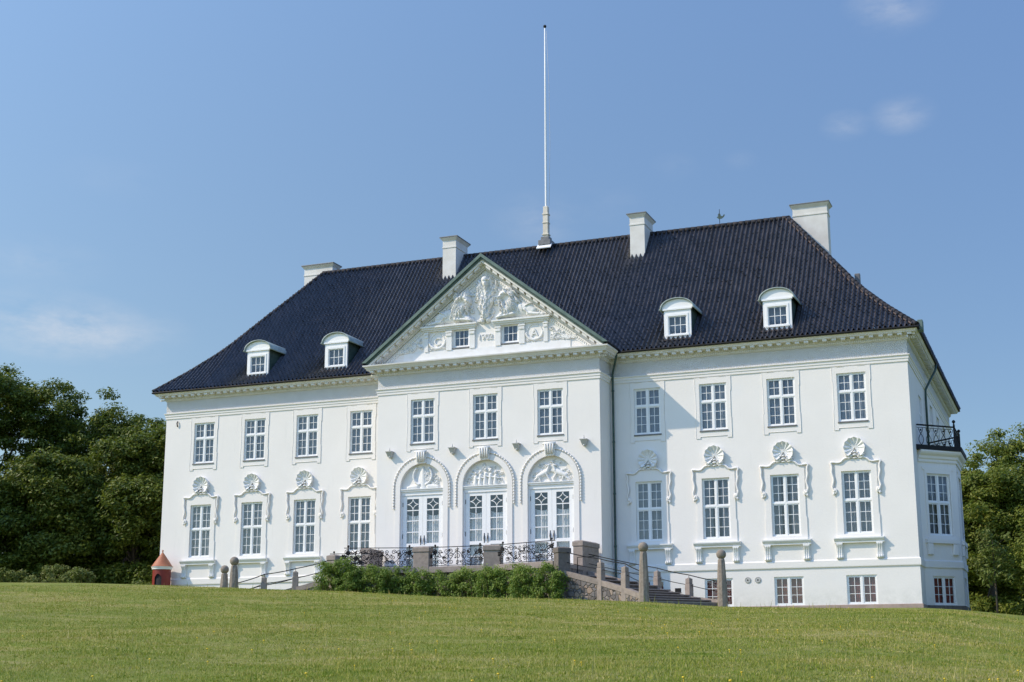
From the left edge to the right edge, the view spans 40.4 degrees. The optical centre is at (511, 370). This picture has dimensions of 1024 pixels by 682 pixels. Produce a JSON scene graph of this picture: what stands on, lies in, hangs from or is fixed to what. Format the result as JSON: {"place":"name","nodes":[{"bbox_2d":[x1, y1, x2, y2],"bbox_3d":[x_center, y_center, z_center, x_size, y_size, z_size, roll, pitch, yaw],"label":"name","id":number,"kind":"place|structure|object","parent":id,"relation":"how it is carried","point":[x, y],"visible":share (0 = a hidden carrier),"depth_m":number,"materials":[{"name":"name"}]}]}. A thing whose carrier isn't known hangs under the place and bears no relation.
{"place":"outdoors","nodes":[
{"label":"outdoors","id":0,"kind":"place"},
{"bbox_2d":[0,580,1023,681],"bbox_3d":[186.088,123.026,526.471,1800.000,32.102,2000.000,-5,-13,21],"label":"lawn","id":1,"kind":"structure","parent":0,"point":[56,677],"depth_m":33.05,"materials":[{"name":"green plant"}]},
{"bbox_2d":[0,566,33,582],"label":"shrub","id":2,"kind":"object","parent":1,"relation":"on","point":[10,574],"visible":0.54,"depth_m":85.66,"materials":[{"name":"green plant"}]},
{"bbox_2d":[27,563,73,582],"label":"shrub","id":3,"kind":"object","parent":1,"relation":"on","point":[47,569],"visible":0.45,"depth_m":85.25,"materials":[{"name":"green plant"}]},
{"bbox_2d":[0,362,101,477],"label":"tree","id":4,"kind":"object","parent":1,"relation":"on","point":[20,403],"visible":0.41,"depth_m":105.38,"materials":[{"name":"green plant"}]},
{"bbox_2d":[0,444,107,582],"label":"tree","id":5,"kind":"object","parent":1,"relation":"on","point":[46,497],"visible":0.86,"depth_m":95.03,"materials":[{"name":"green plant"}]},
{"bbox_2d":[49,566,98,582],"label":"shrub","id":6,"kind":"object","parent":1,"relation":"on","point":[76,574],"visible":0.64,"depth_m":84.04,"materials":[{"name":"green plant"}]},
{"bbox_2d":[1,377,165,579],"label":"tree","id":7,"kind":"object","parent":1,"relation":"on","point":[101,424],"visible":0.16,"depth_m":105.85,"materials":[{"name":"green plant"}]},
{"bbox_2d":[70,472,163,584],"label":"tree","id":8,"kind":"object","parent":1,"relation":"on","point":[125,520],"visible":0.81,"depth_m":95.86,"materials":[{"name":"green plant"}]},
{"bbox_2d":[86,420,166,509],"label":"tree","id":9,"kind":"object","parent":1,"relation":"on","point":[136,453],"visible":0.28,"depth_m":100.46,"materials":[{"name":"green plant"}]},
{"bbox_2d":[132,580,151,584],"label":"shrub","id":10,"kind":"object","parent":1,"relation":"on","point":[140,582],"visible":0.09,"depth_m":86.20,"materials":[{"name":"green plant"}]},
{"bbox_2d":[151,550,172,584],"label":"sentry box","id":11,"kind":"object","parent":1,"relation":"on","point":[161,566],"visible":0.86,"depth_m":82.93,"materials":[{"name":"red paint"}]},
{"bbox_2d":[220,565,228,587],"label":"stone post","id":12,"kind":"object","parent":1,"relation":"on","point":[224,569],"visible":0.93,"depth_m":75.77,"materials":[{"name":"grey stone"}]},
{"bbox_2d":[229,557,238,587],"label":"stone post","id":13,"kind":"object","parent":1,"relation":"on","point":[233,580],"visible":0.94,"depth_m":71.62,"materials":[{"name":"grey stone"}]},
{"bbox_2d":[238,561,356,590],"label":"staircase","id":14,"kind":"structure","parent":1,"relation":"on","point":[294,579],"depth_m":72.10,"materials":[{"name":"stone"}]},
{"bbox_2d":[310,556,361,591],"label":"rose bush","id":15,"kind":"object","parent":1,"relation":"on","point":[328,570],"visible":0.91,"depth_m":70.53,"materials":[{"name":"green plant"}]},
{"bbox_2d":[339,564,390,593],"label":"rose bush","id":16,"kind":"object","parent":1,"relation":"on","point":[374,578],"visible":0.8,"depth_m":70.17,"materials":[{"name":"green plant"}]},
{"bbox_2d":[380,565,432,595],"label":"rose bush","id":17,"kind":"object","parent":1,"relation":"on","point":[410,578],"visible":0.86,"depth_m":70.20,"materials":[{"name":"green plant"}]},
{"bbox_2d":[416,569,461,596],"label":"rose bush","id":18,"kind":"object","parent":1,"relation":"on","point":[435,586],"visible":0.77,"depth_m":69.87,"materials":[{"name":"green plant"}]},
{"bbox_2d":[326,538,599,598],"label":"terrace","id":19,"kind":"structure","parent":1,"relation":"on","point":[422,556],"depth_m":70.83,"materials":[{"name":"stone"}]},
{"bbox_2d":[446,565,500,596],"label":"rose bush","id":20,"kind":"object","parent":1,"relation":"on","point":[466,589],"visible":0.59,"depth_m":69.31,"materials":[{"name":"green plant"}]},
{"bbox_2d":[473,562,531,597],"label":"rose bush","id":21,"kind":"object","parent":1,"relation":"on","point":[501,585],"visible":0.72,"depth_m":68.14,"materials":[{"name":"green plant"}]},
{"bbox_2d":[0,599,1019,681],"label":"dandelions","id":22,"kind":"object","parent":1,"relation":"on","point":[730,680],"visible":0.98,"depth_m":26.27,"materials":[{"name":"yellow plant"}]},
{"bbox_2d":[506,560,569,598],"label":"rose bush","id":23,"kind":"object","parent":1,"relation":"on","point":[551,589],"visible":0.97,"depth_m":66.54,"materials":[{"name":"green plant"}]},
{"bbox_2d":[152,200,970,610],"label":"mansion","id":24,"kind":"structure","parent":1,"relation":"on","point":[768,406],"depth_m":75.67,"materials":[{"name":"white paint"}]},
{"bbox_2d":[189,504,210,557],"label":"window","id":25,"kind":"structure","parent":24,"relation":"in","point":[200,520],"depth_m":84.05,"materials":[{"name":"white paint"}]},
{"bbox_2d":[192,422,214,464],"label":"window","id":26,"kind":"structure","parent":24,"relation":"in","point":[201,438],"depth_m":85.14,"materials":[{"name":"white paint"}]},
{"bbox_2d":[240,502,262,555],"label":"window","id":27,"kind":"structure","parent":24,"relation":"in","point":[252,511],"depth_m":82.74,"materials":[{"name":"white paint"}]},
{"bbox_2d":[243,418,265,461],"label":"window","id":28,"kind":"structure","parent":24,"relation":"in","point":[251,434],"depth_m":83.84,"materials":[{"name":"white paint"}]},
{"bbox_2d":[293,499,315,553],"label":"window","id":29,"kind":"structure","parent":24,"relation":"in","point":[304,511],"depth_m":81.42,"materials":[{"name":"white paint"}]},
{"bbox_2d":[295,414,317,457],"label":"window","id":30,"kind":"structure","parent":24,"relation":"in","point":[303,421],"depth_m":82.52,"materials":[{"name":"white paint"}]},
{"bbox_2d":[348,496,370,551],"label":"window","id":31,"kind":"structure","parent":24,"relation":"in","point":[356,524],"depth_m":80.12,"materials":[{"name":"white paint"}]},
{"bbox_2d":[349,410,372,454],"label":"window","id":32,"kind":"structure","parent":24,"relation":"in","point":[358,427],"depth_m":81.20,"materials":[{"name":"white paint"}]},
{"bbox_2d":[402,495,422,566],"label":"door leaf","id":33,"kind":"structure","parent":24,"relation":"in","point":[412,535],"depth_m":76.77,"materials":[{"name":"white paint"}]},
{"bbox_2d":[410,398,434,444],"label":"window","id":34,"kind":"structure","parent":24,"relation":"in","point":[422,410],"depth_m":77.73,"materials":[{"name":"white paint"}]},
{"bbox_2d":[422,494,442,566],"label":"door leaf","id":35,"kind":"structure","parent":24,"relation":"in","point":[432,524],"depth_m":76.34,"materials":[{"name":"white paint"}]},
{"bbox_2d":[452,329,468,348],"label":"window","id":36,"kind":"structure","parent":24,"relation":"in","point":[457,338],"depth_m":77.81,"materials":[{"name":"white paint"}]},
{"bbox_2d":[465,492,485,565],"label":"door leaf","id":37,"kind":"structure","parent":24,"relation":"in","point":[475,533],"depth_m":75.36,"materials":[{"name":"white paint"}]},
{"bbox_2d":[472,393,497,440],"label":"window","id":38,"kind":"structure","parent":24,"relation":"in","point":[485,406],"depth_m":76.34,"materials":[{"name":"white paint"}]},
{"bbox_2d":[486,491,506,563],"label":"door leaf","id":39,"kind":"structure","parent":24,"relation":"in","point":[496,523],"depth_m":74.95,"materials":[{"name":"white paint"}]},
{"bbox_2d":[501,324,518,344],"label":"window","id":40,"kind":"structure","parent":24,"relation":"in","point":[505,328],"depth_m":76.71,"materials":[{"name":"white paint"}]},
{"bbox_2d":[530,489,551,561],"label":"door leaf","id":41,"kind":"structure","parent":24,"relation":"in","point":[541,520],"depth_m":73.97,"materials":[{"name":"white paint"}]},
{"bbox_2d":[536,25,553,248],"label":"flagpole","id":42,"kind":"object","parent":24,"relation":"on","point":[545,241],"visible":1,"depth_m":87.01,"materials":[{"name":"white metal"}]},
{"bbox_2d":[537,388,563,436],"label":"window","id":43,"kind":"structure","parent":24,"relation":"in","point":[545,397],"depth_m":74.95,"materials":[{"name":"white paint"}]},
{"bbox_2d":[552,488,573,562],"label":"door leaf","id":44,"kind":"structure","parent":24,"relation":"in","point":[562,519],"depth_m":73.56,"materials":[{"name":"white paint"}]},
{"bbox_2d":[634,388,661,436],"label":"window","id":45,"kind":"structure","parent":24,"relation":"in","point":[647,408],"depth_m":74.88,"materials":[{"name":"white paint"}]},
{"bbox_2d":[636,481,663,540],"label":"window","id":46,"kind":"structure","parent":24,"relation":"in","point":[649,498],"depth_m":73.77,"materials":[{"name":"white paint"}]},
{"bbox_2d":[649,580,664,588],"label":"window","id":47,"kind":"structure","parent":24,"relation":"in","point":[650,581],"depth_m":72.82,"materials":[{"name":"white paint"}]},
{"bbox_2d":[699,382,727,431],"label":"window","id":48,"kind":"structure","parent":24,"relation":"in","point":[713,400],"depth_m":73.56,"materials":[{"name":"white paint"}]},
{"bbox_2d":[702,477,730,538],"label":"window","id":49,"kind":"structure","parent":24,"relation":"in","point":[708,524],"depth_m":72.45,"materials":[{"name":"white paint"}]},
{"bbox_2d":[705,578,733,605],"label":"window","id":50,"kind":"structure","parent":24,"relation":"in","point":[709,584],"depth_m":71.62,"materials":[{"name":"white paint"}]},
{"bbox_2d":[717,209,724,223],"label":"weathervane","id":51,"kind":"object","parent":24,"relation":"on","point":[719,217],"visible":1,"depth_m":82.59,"materials":[{"name":"black metal"}]},
{"bbox_2d":[766,377,796,427],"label":"window","id":52,"kind":"structure","parent":24,"relation":"in","point":[775,401],"depth_m":72.24,"materials":[{"name":"white paint"}]},
{"bbox_2d":[770,474,800,536],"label":"window","id":53,"kind":"structure","parent":24,"relation":"in","point":[776,498],"depth_m":71.12,"materials":[{"name":"white paint"}]},
{"bbox_2d":[774,576,804,605],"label":"window","id":54,"kind":"structure","parent":24,"relation":"in","point":[788,590],"depth_m":70.22,"materials":[{"name":"white paint"}]},
{"bbox_2d":[836,372,868,422],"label":"window","id":55,"kind":"structure","parent":24,"relation":"in","point":[851,387],"depth_m":70.93,"materials":[{"name":"white paint"}]},
{"bbox_2d":[841,470,873,533],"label":"window","id":56,"kind":"structure","parent":24,"relation":"in","point":[856,485],"depth_m":69.83,"materials":[{"name":"white paint"}]},
{"bbox_2d":[846,574,877,603],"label":"window","id":57,"kind":"structure","parent":24,"relation":"in","point":[861,589],"depth_m":68.90,"materials":[{"name":"white paint"}]},
{"bbox_2d":[918,396,922,443],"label":"balcony door","id":58,"kind":"structure","parent":24,"relation":"in","point":[918,396],"depth_m":74.81,"materials":[{"name":"white paint"}]},
{"bbox_2d":[930,408,932,444],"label":"window","id":59,"kind":"structure","parent":24,"relation":"in","point":[930,408],"depth_m":80.70,"materials":[{"name":"white paint"}]},
{"bbox_2d":[926,473,951,535],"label":"window","id":60,"kind":"structure","parent":24,"relation":"in","point":[942,498],"depth_m":71.08,"materials":[{"name":"white paint"}]},
{"bbox_2d":[933,576,956,604],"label":"window","id":61,"kind":"structure","parent":24,"relation":"in","point":[947,594],"depth_m":70.15,"materials":[{"name":"white paint"}]},
{"bbox_2d":[564,552,717,605],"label":"staircase","id":62,"kind":"structure","parent":1,"relation":"on","point":[599,585],"depth_m":66.18,"materials":[{"name":"stone"}]},
{"bbox_2d":[638,542,648,601],"bbox_3d":[6.029,9.317,63.623,0.475,2.968,0.491,-5,-13,21],"label":"stone post","id":63,"kind":"object","parent":1,"relation":"on","point":[643,576],"visible":0.98,"depth_m":63.47,"materials":[{"name":"grey stone"}]},
{"bbox_2d":[716,549,727,606],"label":"stone post","id":64,"kind":"object","parent":1,"relation":"on","point":[722,596],"visible":0.97,"depth_m":65.49,"materials":[{"name":"grey stone"}]},
{"bbox_2d":[960,422,1023,614],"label":"tree","id":65,"kind":"object","parent":1,"relation":"on","point":[1009,450],"visible":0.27,"depth_m":112.48,"materials":[{"name":"green plant"}]},
{"bbox_2d":[968,526,1015,612],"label":"young tree","id":66,"kind":"object","parent":1,"relation":"on","point":[991,576],"visible":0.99,"depth_m":67.48,"materials":[{"name":"green plant"}]},
{"bbox_2d":[962,469,1021,614],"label":"tree","id":67,"kind":"object","parent":1,"relation":"on","point":[1011,578],"depth_m":117.89,"materials":[{"name":"green plant"}]},
{"bbox_2d":[961,461,1023,614],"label":"tree","id":68,"kind":"object","parent":1,"relation":"on","point":[990,497],"visible":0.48,"depth_m":104.47,"materials":[{"name":"green plant"}]},
{"bbox_2d":[997,499,1023,615],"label":"tree","id":69,"kind":"object","parent":1,"relation":"on","point":[1019,571],"visible":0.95,"depth_m":68.01,"materials":[{"name":"green plant"}]},
{"bbox_2d":[0,0,1023,476],"label":"sky","id":70,"kind":"structure","parent":0,"point":[171,171],"materials":[{"name":"blue"}]}
]}

